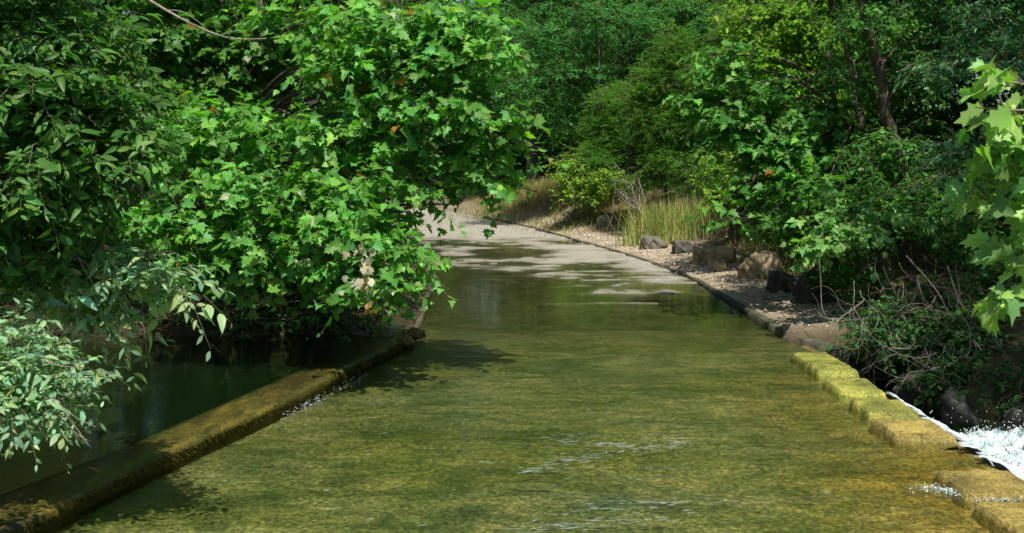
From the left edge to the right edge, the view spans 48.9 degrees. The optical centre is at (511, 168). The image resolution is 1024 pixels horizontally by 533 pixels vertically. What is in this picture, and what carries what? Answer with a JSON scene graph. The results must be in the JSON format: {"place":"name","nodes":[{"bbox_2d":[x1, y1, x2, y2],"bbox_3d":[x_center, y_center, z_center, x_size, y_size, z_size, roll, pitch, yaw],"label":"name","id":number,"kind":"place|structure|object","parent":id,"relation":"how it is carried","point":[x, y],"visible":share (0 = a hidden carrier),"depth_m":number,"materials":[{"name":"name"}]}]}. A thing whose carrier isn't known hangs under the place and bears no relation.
{"place":"outdoors","nodes":[
{"label":"outdoors","id":0,"kind":"place"},
{"bbox_2d":[3,337,394,503],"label":"overflow water","id":1,"kind":"structure","parent":0,"point":[288,381],"depth_m":13.04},
{"bbox_2d":[0,114,1023,494],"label":"ground","id":2,"kind":"structure","parent":0,"point":[184,378],"depth_m":15.93,"materials":[{"name":"soil"}]},
{"bbox_2d":[0,224,60,327],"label":"bank bush","id":3,"kind":"object","parent":2,"relation":"on","point":[12,302],"visible":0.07,"depth_m":16.83,"materials":[{"name":"green plant"}]},
{"bbox_2d":[0,298,134,473],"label":"creekside shrub","id":4,"kind":"object","parent":2,"relation":"on","point":[35,406],"visible":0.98,"depth_m":6.68,"materials":[{"name":"green plant"}]},
{"bbox_2d":[35,357,84,367],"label":"bare twig","id":5,"kind":"object","parent":4,"relation":"attached to","point":[54,363],"visible":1,"depth_m":6.58,"materials":[{"name":"brown plant"}]},
{"bbox_2d":[30,378,91,448],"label":"bare twig","id":6,"kind":"object","parent":4,"relation":"attached to","point":[32,380],"visible":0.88,"depth_m":6.61,"materials":[{"name":"wood"}]},
{"bbox_2d":[51,409,88,440],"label":"bare twig","id":7,"kind":"object","parent":4,"relation":"attached to","point":[60,418],"visible":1,"depth_m":6.60,"materials":[{"name":"wood"}]},
{"bbox_2d":[44,214,141,335],"bbox_3d":[-6.293,1.599,17.142,2.025,2.303,2.777,0,0,-35],"label":"bank bush","id":8,"kind":"object","parent":2,"relation":"on","point":[68,330],"visible":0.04,"depth_m":16.49,"materials":[{"name":"green plant"}]},
{"bbox_2d":[0,0,193,323],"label":"ash tree","id":9,"kind":"object","parent":2,"relation":"on","point":[55,165],"visible":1,"depth_m":7.18,"materials":[{"name":"green plant"}]},
{"bbox_2d":[0,221,234,390],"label":"ash bough","id":10,"kind":"object","parent":9,"relation":"attached to","point":[126,272],"visible":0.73,"depth_m":7.64,"materials":[{"name":"green plant"}]},
{"bbox_2d":[76,255,176,319],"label":"pale twigs","id":11,"kind":"object","parent":10,"relation":"attached to","point":[80,260],"visible":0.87,"depth_m":7.55,"materials":[{"name":"wood"}]},
{"bbox_2d":[0,0,231,228],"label":"woodland tree","id":12,"kind":"object","parent":2,"relation":"on","point":[115,3],"visible":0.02,"depth_m":22.84,"materials":[{"name":"green plant"}]},
{"bbox_2d":[103,205,223,328],"bbox_3d":[-5.101,1.528,17.123,1.841,2.037,2.646,0,0,-37],"label":"bank bush","id":13,"kind":"object","parent":2,"relation":"on","point":[181,317],"visible":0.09,"depth_m":16.42,"materials":[{"name":"green plant"}]},
{"bbox_2d":[47,0,342,258],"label":"sycamore tree","id":14,"kind":"object","parent":2,"relation":"on","point":[177,63],"visible":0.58,"depth_m":16.00,"materials":[{"name":"green plant"}]},
{"bbox_2d":[9,280,382,348],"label":"bank roots","id":15,"kind":"object","parent":2,"relation":"on","point":[139,307],"visible":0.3,"depth_m":16.32,"materials":[{"name":"brown plant"}]},
{"bbox_2d":[0,338,405,532],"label":"wall","id":16,"kind":"structure","parent":2,"relation":"on","point":[52,505],"depth_m":9.70,"materials":[{"name":"concrete"}]},
{"bbox_2d":[192,208,286,347],"bbox_3d":[-4.094,1.627,17.010,1.832,2.200,2.554,0,0,-41],"label":"bank bush","id":17,"kind":"object","parent":2,"relation":"on","point":[244,325],"visible":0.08,"depth_m":16.24,"materials":[{"name":"green plant"}]},
{"bbox_2d":[109,0,410,239],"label":"woodland tree","id":18,"kind":"object","parent":2,"relation":"on","point":[286,156],"visible":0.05,"depth_m":23.61,"materials":[{"name":"green plant"}]},
{"bbox_2d":[179,0,340,199],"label":"woodland tree","id":19,"kind":"object","parent":2,"relation":"on","point":[219,13],"depth_m":35.34,"materials":[{"name":"green plant"}]},
{"bbox_2d":[260,216,350,343],"bbox_3d":[-3.145,1.748,17.034,2.570,2.098,1.958,0,0,43],"label":"bank bush","id":20,"kind":"object","parent":2,"relation":"on","point":[315,317],"visible":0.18,"depth_m":16.27,"materials":[{"name":"green plant"}]},
{"bbox_2d":[81,0,569,336],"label":"sycamore tree","id":21,"kind":"object","parent":2,"relation":"on","point":[438,43],"visible":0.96,"depth_m":13.55,"materials":[{"name":"green plant"}]},
{"bbox_2d":[148,0,265,39],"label":"bare branch","id":22,"kind":"object","parent":21,"relation":"attached to","point":[173,14],"visible":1,"depth_m":14.28,"materials":[{"name":"brown plant"}]},
{"bbox_2d":[199,0,462,211],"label":"woodland tree","id":23,"kind":"object","parent":2,"relation":"on","point":[392,5],"visible":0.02,"depth_m":30.31,"materials":[{"name":"green plant"}]},
{"bbox_2d":[286,230,422,354],"bbox_3d":[-2.441,1.926,16.690,1.868,2.126,2.505,0,0,-39],"label":"bank bush","id":24,"kind":"object","parent":2,"relation":"on","point":[377,317],"visible":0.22,"depth_m":16.17,"materials":[{"name":"green plant"}]},
{"bbox_2d":[346,329,371,345],"bbox_3d":[-2.236,2.447,16.300,0.436,0.265,0.344,0,0,0],"label":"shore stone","id":25,"kind":"object","parent":2,"relation":"on","point":[364,342],"visible":0.66,"depth_m":16.17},
{"bbox_2d":[373,332,394,341],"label":"shore stone","id":26,"kind":"object","parent":2,"relation":"on","point":[390,334],"visible":0.47,"depth_m":16.02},
{"bbox_2d":[413,268,433,328],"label":"shoulder kerb","id":27,"kind":"structure","parent":2,"relation":"on","point":[419,323],"depth_m":19.34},
{"bbox_2d":[385,0,526,181],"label":"woodland tree","id":28,"kind":"object","parent":2,"relation":"on","point":[448,94],"visible":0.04,"depth_m":76.41,"materials":[{"name":"green plant"}]},
{"bbox_2d":[458,0,543,156],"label":"woodland tree","id":29,"kind":"object","parent":2,"relation":"on","point":[496,47],"depth_m":85.67,"materials":[{"name":"green plant"}]},
{"bbox_2d":[444,0,603,182],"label":"oak tree","id":30,"kind":"object","parent":2,"relation":"on","point":[532,160],"visible":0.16,"depth_m":61.04,"materials":[{"name":"green plant"}]},
{"bbox_2d":[426,158,659,226],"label":"mound grass","id":31,"kind":"structure","parent":2,"relation":"on","point":[544,185],"depth_m":52.49,"materials":[{"name":"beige plant"}]},
{"bbox_2d":[465,0,621,167],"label":"woodland tree","id":32,"kind":"object","parent":2,"relation":"on","point":[543,137],"visible":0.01,"depth_m":69.35,"materials":[{"name":"green plant"}]},
{"bbox_2d":[540,145,567,165],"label":"roadside bush","id":33,"kind":"object","parent":2,"relation":"on","point":[542,152],"visible":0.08,"depth_m":73.28,"materials":[{"name":"green plant"}]},
{"bbox_2d":[456,0,668,180],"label":"woodland tree","id":34,"kind":"object","parent":2,"relation":"on","point":[556,158],"visible":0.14,"depth_m":59.03,"materials":[{"name":"green plant"}]},
{"bbox_2d":[483,170,704,238],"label":"bank grass","id":35,"kind":"structure","parent":2,"relation":"on","point":[561,225],"depth_m":44.02,"materials":[{"name":"beige plant"}]},
{"bbox_2d":[543,146,649,218],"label":"dogwood shrub","id":36,"kind":"object","parent":2,"relation":"on","point":[600,185],"visible":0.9,"depth_m":42.24,"materials":[{"name":"green plant"}]},
{"bbox_2d":[561,0,637,211],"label":"cedar tree","id":37,"kind":"object","parent":2,"relation":"on","point":[600,130],"visible":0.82,"depth_m":42.91,"materials":[{"name":"green plant"}]},
{"bbox_2d":[596,214,615,227],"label":"boulder","id":38,"kind":"object","parent":2,"relation":"on","point":[601,221],"visible":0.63,"depth_m":41.33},
{"bbox_2d":[474,0,751,184],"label":"willow oak","id":39,"kind":"object","parent":2,"relation":"on","point":[629,32],"visible":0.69,"depth_m":45.11,"materials":[{"name":"green plant"}]},
{"bbox_2d":[604,164,649,232],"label":"dead branch","id":40,"kind":"object","parent":2,"relation":"on","point":[635,204],"visible":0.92,"depth_m":37.95,"materials":[{"name":"wood"}]},
{"bbox_2d":[486,218,770,327],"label":"road kerb","id":41,"kind":"structure","parent":2,"relation":"on","point":[742,308],"depth_m":24.37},
{"bbox_2d":[564,0,694,162],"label":"woodland tree","id":42,"kind":"object","parent":2,"relation":"on","point":[646,104],"visible":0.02,"depth_m":65.14,"materials":[{"name":"green plant"}]},
{"bbox_2d":[639,235,667,249],"bbox_3d":[4.162,2.209,33.036,0.856,0.549,0.651,0,0,19],"label":"boulder","id":43,"kind":"object","parent":2,"relation":"on","point":[651,242],"visible":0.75,"depth_m":32.77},
{"bbox_2d":[604,17,716,209],"bbox_3d":[5.057,-1.476,38.296,3.763,7.239,3.170,0,0,0],"label":"cedar tree","id":44,"kind":"object","parent":2,"relation":"on","point":[634,94],"visible":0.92,"depth_m":37.98,"materials":[{"name":"green plant"}]},
{"bbox_2d":[580,0,751,162],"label":"woodland tree","id":45,"kind":"object","parent":2,"relation":"on","point":[621,74],"visible":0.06,"depth_m":53.75,"materials":[{"name":"green plant"}]},
{"bbox_2d":[602,189,742,247],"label":"tall grass","id":46,"kind":"structure","parent":2,"relation":"on","point":[665,225],"depth_m":34.06,"materials":[{"name":"green plant"}]},
{"bbox_2d":[672,239,693,253],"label":"boulder","id":47,"kind":"object","parent":2,"relation":"on","point":[682,246],"visible":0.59,"depth_m":30.80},
{"bbox_2d":[661,0,764,216],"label":"cedar tree","id":48,"kind":"object","parent":2,"relation":"on","point":[716,37],"visible":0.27,"depth_m":36.91,"materials":[{"name":"green plant"}]},
{"bbox_2d":[691,244,736,264],"bbox_3d":[5.073,2.218,27.995,1.202,0.648,0.721,0,0,28],"label":"boulder","id":49,"kind":"object","parent":2,"relation":"on","point":[709,254],"visible":0.66,"depth_m":27.76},
{"bbox_2d":[686,144,747,243],"bbox_3d":[5.707,0.718,30.809,1.896,2.965,2.016,0,0,0],"label":"sapling","id":50,"kind":"object","parent":2,"relation":"on","point":[708,193],"visible":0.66,"depth_m":30.79,"materials":[{"name":"green plant"}]},
{"bbox_2d":[711,260,727,271],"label":"boulder","id":51,"kind":"object","parent":2,"relation":"on","point":[719,265],"visible":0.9,"depth_m":25.82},
{"bbox_2d":[537,201,901,326],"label":"pebbles","id":52,"kind":"object","parent":2,"relation":"on","point":[766,298],"visible":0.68,"depth_m":23.82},
{"bbox_2d":[620,0,850,162],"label":"woodland tree","id":53,"kind":"object","parent":2,"relation":"on","point":[688,144],"visible":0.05,"depth_m":44.64,"materials":[{"name":"green plant"}]},
{"bbox_2d":[737,251,781,278],"bbox_3d":[5.284,2.181,24.271,0.768,0.841,0.876,0,0,-27],"label":"boulder","id":54,"kind":"object","parent":2,"relation":"on","point":[753,265],"visible":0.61,"depth_m":24.06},
{"bbox_2d":[748,202,801,258],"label":"bank shrub","id":55,"kind":"object","parent":2,"relation":"on","point":[768,240],"visible":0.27,"depth_m":24.55,"materials":[{"name":"green plant"}]},
{"bbox_2d":[765,270,792,292],"bbox_3d":[5.198,2.232,21.615,0.601,0.588,0.720,0,0,0],"label":"boulder","id":56,"kind":"object","parent":2,"relation":"on","point":[778,280],"visible":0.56,"depth_m":21.44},
{"bbox_2d":[703,0,878,266],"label":"elm tree","id":57,"kind":"object","parent":2,"relation":"on","point":[790,35],"visible":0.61,"depth_m":23.93,"materials":[{"name":"green plant"}]},
{"bbox_2d":[661,40,945,260],"bbox_3d":[5.716,-0.213,19.434,6.110,3.950,3.209,0,0,-17],"label":"sycamore sapling","id":58,"kind":"object","parent":2,"relation":"on","point":[768,126],"visible":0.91,"depth_m":19.25,"materials":[{"name":"green plant"}]},
{"bbox_2d":[780,153,982,283],"bbox_3d":[5.981,0.750,17.047,4.044,2.001,1.444,0,0,0],"label":"sycamore bough","id":59,"kind":"object","parent":58,"relation":"attached to","point":[835,239],"visible":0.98,"depth_m":16.77,"materials":[{"name":"green plant"}]},
{"bbox_2d":[747,310,864,374],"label":"apron kerb","id":60,"kind":"structure","parent":2,"relation":"on","point":[778,330],"depth_m":16.20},
{"bbox_2d":[765,206,846,271],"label":"bank shrub","id":61,"kind":"object","parent":2,"relation":"on","point":[805,230],"visible":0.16,"depth_m":19.82,"materials":[{"name":"green plant"}]},
{"bbox_2d":[689,0,929,157],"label":"woodland tree","id":62,"kind":"object","parent":2,"relation":"on","point":[796,76],"depth_m":44.22,"materials":[{"name":"green plant"}]},
{"bbox_2d":[735,0,890,270],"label":"slender tree","id":63,"kind":"object","parent":2,"relation":"on","point":[861,125],"visible":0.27,"depth_m":20.91,"materials":[{"name":"green plant"}]},
{"bbox_2d":[678,221,949,305],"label":"shoulder grass","id":64,"kind":"structure","parent":2,"relation":"on","point":[786,260],"depth_m":27.56,"materials":[{"name":"brown plant"}]},
{"bbox_2d":[788,270,843,303],"bbox_3d":[5.378,2.201,19.979,0.827,0.827,0.842,0,0,-14],"label":"boulder","id":65,"kind":"object","parent":2,"relation":"on","point":[800,287],"visible":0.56,"depth_m":19.68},
{"bbox_2d":[790,352,859,381],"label":"edge block","id":66,"kind":"structure","parent":2,"relation":"on","point":[826,365],"depth_m":14.05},
{"bbox_2d":[791,245,884,293],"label":"bank shrub","id":67,"kind":"object","parent":2,"relation":"on","point":[834,261],"visible":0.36,"depth_m":19.07,"materials":[{"name":"green plant"}]},
{"bbox_2d":[731,0,971,207],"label":"woodland tree","id":68,"kind":"object","parent":2,"relation":"on","point":[839,8],"depth_m":34.74,"materials":[{"name":"green plant"}]},
{"bbox_2d":[804,174,905,272],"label":"bank shrub","id":69,"kind":"object","parent":2,"relation":"on","point":[859,205],"visible":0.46,"depth_m":17.47,"materials":[{"name":"green plant"}]},
{"bbox_2d":[810,249,927,317],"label":"bank shrub","id":70,"kind":"object","parent":2,"relation":"on","point":[857,282],"visible":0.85,"depth_m":17.37,"materials":[{"name":"green plant"}]},
{"bbox_2d":[825,144,919,267],"bbox_3d":[5.972,0.777,18.714,1.522,2.381,1.762,0,0,18],"label":"bank shrub","id":71,"kind":"object","parent":2,"relation":"on","point":[847,153],"visible":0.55,"depth_m":18.49,"materials":[{"name":"green plant"}]},
{"bbox_2d":[817,309,933,383],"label":"bank shrub","id":72,"kind":"object","parent":2,"relation":"on","point":[880,330],"visible":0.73,"depth_m":15.08,"materials":[{"name":"green plant"}]},
{"bbox_2d":[746,0,1020,241],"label":"woodland tree","id":73,"kind":"object","parent":2,"relation":"on","point":[911,110],"visible":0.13,"depth_m":26.30,"materials":[{"name":"green plant"}]},
{"bbox_2d":[848,398,919,425],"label":"edge block","id":74,"kind":"structure","parent":2,"relation":"on","point":[868,410],"depth_m":11.54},
{"bbox_2d":[812,262,959,399],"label":"exposed roots","id":75,"kind":"object","parent":2,"relation":"on","point":[862,322],"visible":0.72,"depth_m":14.99,"materials":[{"name":"brown plant"}]},
{"bbox_2d":[849,290,943,366],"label":"bank shrub","id":76,"kind":"object","parent":2,"relation":"on","point":[897,325],"visible":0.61,"depth_m":15.21,"materials":[{"name":"green plant"}]},
{"bbox_2d":[789,0,1023,259],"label":"leaning tree","id":77,"kind":"object","parent":2,"relation":"on","point":[881,79],"visible":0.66,"depth_m":18.90,"materials":[{"name":"green plant"}]},
{"bbox_2d":[892,370,932,409],"bbox_3d":[5.313,2.896,14.585,0.688,0.542,0.504,0,0,-23],"label":"bank rock","id":78,"kind":"object","parent":2,"relation":"on","point":[910,395],"visible":0.34,"depth_m":14.44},
{"bbox_2d":[868,418,958,450],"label":"edge block","id":79,"kind":"structure","parent":2,"relation":"on","point":[904,434],"depth_m":10.47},
{"bbox_2d":[869,172,980,287],"bbox_3d":[6.299,0.950,17.337,1.591,1.798,1.819,0,0,0],"label":"bank shrub","id":80,"kind":"object","parent":2,"relation":"on","point":[925,209],"visible":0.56,"depth_m":17.21,"materials":[{"name":"green plant"}]},
{"bbox_2d":[905,255,960,329],"bbox_3d":[5.664,1.745,14.500,1.200,1.266,0.028,0,0,0],"label":"root","id":81,"kind":"object","parent":2,"relation":"on","point":[919,270],"visible":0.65,"depth_m":14.49,"materials":[{"name":"brown plant"}]},
{"bbox_2d":[887,130,983,274],"bbox_3d":[6.937,0.577,18.153,1.710,2.396,1.788,0,0,-11],"label":"bank shrub","id":82,"kind":"object","parent":2,"relation":"on","point":[927,168],"visible":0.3,"depth_m":17.96,"materials":[{"name":"green plant"}]},
{"bbox_2d":[888,263,987,332],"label":"bank shrub","id":83,"kind":"object","parent":2,"relation":"on","point":[928,294],"visible":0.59,"depth_m":15.51,"materials":[{"name":"green plant"}]},
{"bbox_2d":[863,255,1020,379],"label":"exposed roots","id":84,"kind":"object","parent":2,"relation":"on","point":[917,287],"visible":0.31,"depth_m":15.00,"materials":[{"name":"brown plant"}]},
{"bbox_2d":[863,289,1022,411],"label":"exposed roots","id":85,"kind":"object","parent":2,"relation":"on","point":[929,356],"visible":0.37,"depth_m":14.07,"materials":[{"name":"brown plant"}]},
{"bbox_2d":[914,331,982,371],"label":"bank shrub","id":86,"kind":"object","parent":2,"relation":"on","point":[938,351],"visible":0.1,"depth_m":14.65,"materials":[{"name":"green plant"}]},
{"bbox_2d":[897,350,1007,415],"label":"bank shrub","id":87,"kind":"object","parent":2,"relation":"on","point":[928,377],"visible":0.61,"depth_m":13.84,"materials":[{"name":"green plant"}]},
{"bbox_2d":[884,0,1023,271],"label":"woodland tree","id":88,"kind":"object","parent":2,"relation":"on","point":[940,28],"visible":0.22,"depth_m":18.84,"materials":[{"name":"green plant"}]},
{"bbox_2d":[901,195,1008,280],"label":"bank shrub","id":89,"kind":"object","parent":2,"relation":"on","point":[948,237],"visible":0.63,"depth_m":16.70,"materials":[{"name":"green plant"}]},
{"bbox_2d":[891,0,1023,216],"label":"oak tree","id":90,"kind":"object","parent":2,"relation":"on","point":[981,20],"visible":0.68,"depth_m":14.62,"materials":[{"name":"green plant"}]},
{"bbox_2d":[894,0,1023,186],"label":"woodland tree","id":91,"kind":"object","parent":2,"relation":"on","point":[933,125],"visible":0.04,"depth_m":25.32,"materials":[{"name":"green plant"}]},
{"bbox_2d":[946,266,971,311],"bbox_3d":[5.913,1.778,14.501,0.639,1.059,0.022,0,0,0],"label":"root","id":92,"kind":"object","parent":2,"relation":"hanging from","point":[954,289],"visible":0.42,"depth_m":14.49,"materials":[{"name":"brown plant"}]},
{"bbox_2d":[940,386,981,428],"bbox_3d":[5.504,2.906,13.597,0.591,0.507,0.844,0,0,29],"label":"bank rock","id":93,"kind":"object","parent":2,"relation":"on","point":[960,411],"visible":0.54,"depth_m":13.33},
{"bbox_2d":[914,296,1023,358],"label":"bank shrub","id":94,"kind":"object","parent":2,"relation":"on","point":[943,339],"visible":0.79,"depth_m":14.33,"materials":[{"name":"green plant"}]},
{"bbox_2d":[933,469,1023,510],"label":"edge block","id":95,"kind":"structure","parent":2,"relation":"on","point":[978,484],"depth_m":8.76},
{"bbox_2d":[943,52,1023,337],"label":"sycamore","id":96,"kind":"object","parent":2,"relation":"on","point":[1000,123],"visible":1,"depth_m":5.29,"materials":[{"name":"green plant"}]},
{"bbox_2d":[952,240,1022,299],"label":"bank shrub","id":97,"kind":"object","parent":2,"relation":"on","point":[985,273],"visible":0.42,"depth_m":16.02,"materials":[{"name":"green plant"}]},
{"bbox_2d":[955,360,1023,416],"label":"bank shrub","id":98,"kind":"object","parent":2,"relation":"on","point":[1011,368],"visible":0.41,"depth_m":13.26,"materials":[{"name":"green plant"}]},
{"bbox_2d":[959,339,1023,379],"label":"bank shrub","id":99,"kind":"object","parent":2,"relation":"on","point":[1004,352],"visible":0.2,"depth_m":13.75,"materials":[{"name":"green plant"}]},
{"bbox_2d":[971,501,1023,532],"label":"edge block","id":100,"kind":"structure","parent":2,"relation":"on","point":[993,517],"depth_m":8.06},
{"bbox_2d":[997,402,1023,431],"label":"bank rock","id":101,"kind":"object","parent":2,"relation":"on","point":[1009,415],"visible":0.47,"depth_m":13.02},
{"bbox_2d":[54,204,989,532],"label":"road","id":102,"kind":"structure","parent":0,"point":[406,494],"depth_m":10.43,"materials":[{"name":"liquid"}]},
{"bbox_2d":[66,331,1003,531],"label":"stream water","id":103,"kind":"structure","parent":0,"point":[628,355],"depth_m":13.63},
{"bbox_2d":[396,334,414,347],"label":"shore stone","id":104,"kind":"object","parent":103,"relation":"in","point":[407,340],"visible":0.73,"depth_m":15.76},
{"bbox_2d":[407,327,426,339],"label":"shore stone","id":105,"kind":"object","parent":103,"relation":"in","point":[414,333],"visible":0.87,"depth_m":16.52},
{"bbox_2d":[324,393,866,532],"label":"froth streaks","id":106,"kind":"object","parent":103,"relation":"on","point":[593,507],"visible":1,"depth_m":9.24,"materials":[{"name":"grey"}]},
{"bbox_2d":[821,378,886,402],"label":"edge block","id":107,"kind":"structure","parent":103,"relation":"in","point":[852,388],"depth_m":12.61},
{"bbox_2d":[909,482,1021,501],"bbox_3d":[3.496,2.494,8.649,0.834,0.025,0.353,0,0,30],"label":"splash","id":108,"kind":"object","parent":103,"relation":"on","point":[955,492],"visible":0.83,"depth_m":8.71,"materials":[{"name":"liquid"}]},
{"bbox_2d":[51,0,1023,136],"label":"sky","id":109,"kind":"structure","parent":0,"point":[456,0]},
{"bbox_2d":[411,237,745,321],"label":"shallow water","id":110,"kind":"structure","parent":0,"point":[466,275],"depth_m":25.42,"materials":[{"name":"liquid"}]},
{"bbox_2d":[801,346,998,469],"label":"road side","id":111,"kind":"structure","parent":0,"point":[971,455],"depth_m":10.08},
{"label":"creek water","id":112,"kind":"structure","parent":0,"visible":0},
{"bbox_2d":[889,392,1023,479],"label":"white water","id":113,"kind":"structure","parent":112,"relation":"on","point":[1000,450],"depth_m":11.89,"materials":[{"name":"liquid"}]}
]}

